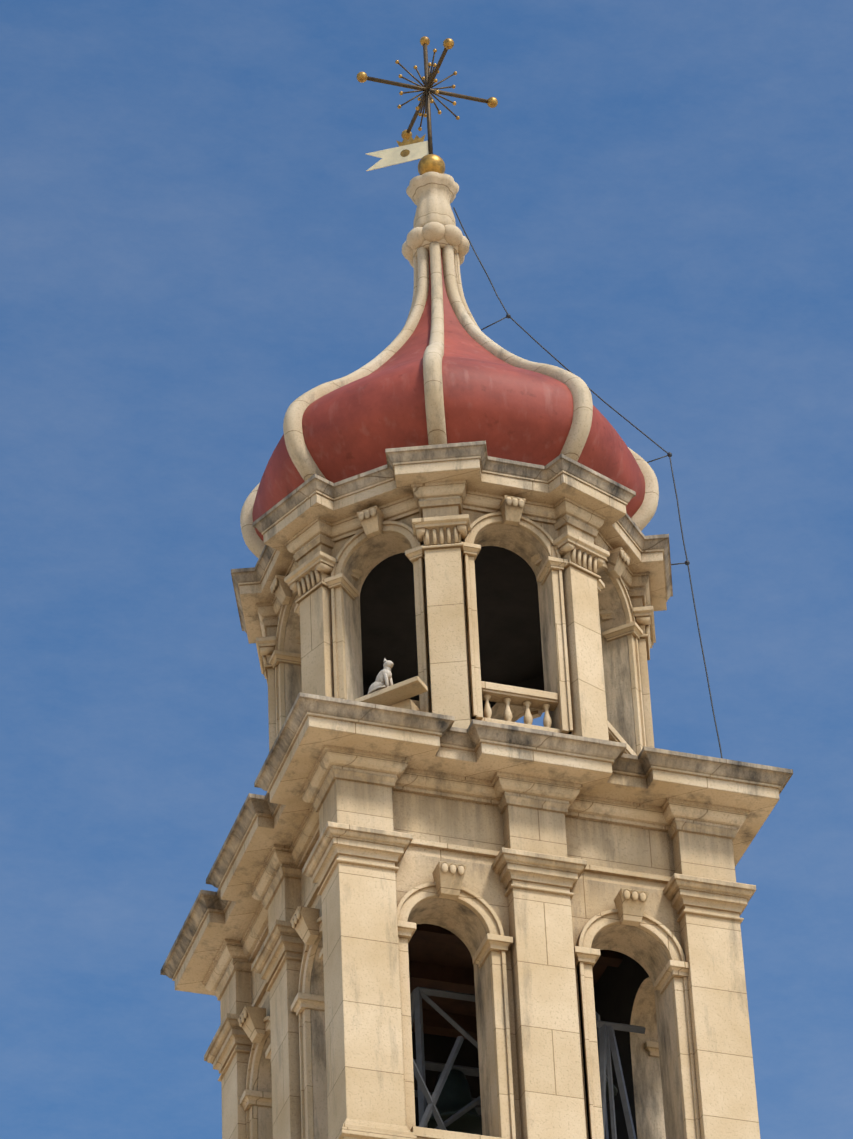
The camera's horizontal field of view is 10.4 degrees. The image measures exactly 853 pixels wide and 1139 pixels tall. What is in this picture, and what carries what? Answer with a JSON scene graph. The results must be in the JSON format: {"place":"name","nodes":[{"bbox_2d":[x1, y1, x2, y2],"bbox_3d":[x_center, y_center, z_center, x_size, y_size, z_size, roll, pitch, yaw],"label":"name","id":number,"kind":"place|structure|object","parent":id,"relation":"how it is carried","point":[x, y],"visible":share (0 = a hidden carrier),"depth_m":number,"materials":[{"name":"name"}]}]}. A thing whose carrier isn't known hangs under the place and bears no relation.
{"place":"outdoors","nodes":[
{"label":"outdoors","id":0,"kind":"place"},
{"bbox_2d":[0,0,852,1138],"label":"sky","id":1,"kind":"structure","parent":0,"point":[198,238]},
{"bbox_2d":[160,692,792,1138],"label":"belfry tower","id":2,"kind":"structure","parent":0,"point":[534,870],"depth_m":54.24,"materials":[{"name":"stone"}]},
{"bbox_2d":[231,441,672,755],"bbox_3d":[0.428,1.990,58.251,5.611,4.850,5.611,9,-39,-15],"label":"octagonal belfry lantern","id":3,"kind":"object","parent":2,"relation":"on","point":[466,583],"visible":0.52,"depth_m":57.76,"materials":[{"name":"stone"}]},
{"bbox_2d":[355,676,427,710],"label":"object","id":4,"kind":"object","parent":3,"relation":"on","point":[394,695],"depth_m":55.51,"materials":[{"name":"beige stone"}]},
{"bbox_2d":[368,659,393,693],"bbox_3d":[-0.548,1.297,55.755,0.381,0.489,0.263,-29,-45,30],"label":"cat statue","id":5,"kind":"object","parent":4,"relation":"on","point":[383,678],"visible":0.71,"depth_m":55.67,"materials":[{"name":"white stone"}]},
{"bbox_2d":[240,241,658,558],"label":"onion dome","id":6,"kind":"structure","parent":3,"relation":"on","point":[441,368],"depth_m":58.77,"materials":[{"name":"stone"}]},
{"bbox_2d":[402,172,469,267],"bbox_3d":[0.107,-4.694,63.387,0.887,1.300,0.887,9,-39,-15],"label":"pedestal","id":7,"kind":"object","parent":6,"relation":"on","point":[432,195],"visible":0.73,"depth_m":63.16,"materials":[{"name":"stone"}]},
{"bbox_2d":[356,36,497,174],"bbox_3d":[-0.037,-6.284,64.652,1.650,2.872,1.498,-19,-40,20],"label":"weather vane","id":8,"kind":"object","parent":7,"relation":"on","point":[409,148],"visible":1,"depth_m":64.59,"materials":[{"name":"gold metal"}]},
{"bbox_2d":[453,207,722,758],"bbox_3d":[2.063,-0.768,60.186,3.005,10.773,0.069,-5,-38,2],"label":"lightning wire","id":9,"kind":"object","parent":6,"relation":"attached to","point":[669,455],"visible":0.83,"depth_m":60.59,"materials":[{"name":"grey metal"}]},
{"bbox_2d":[408,924,645,1138],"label":"bell frame","id":10,"kind":"object","parent":2,"relation":"on","point":[442,985],"visible":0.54,"depth_m":54.44,"materials":[{"name":"metal"}]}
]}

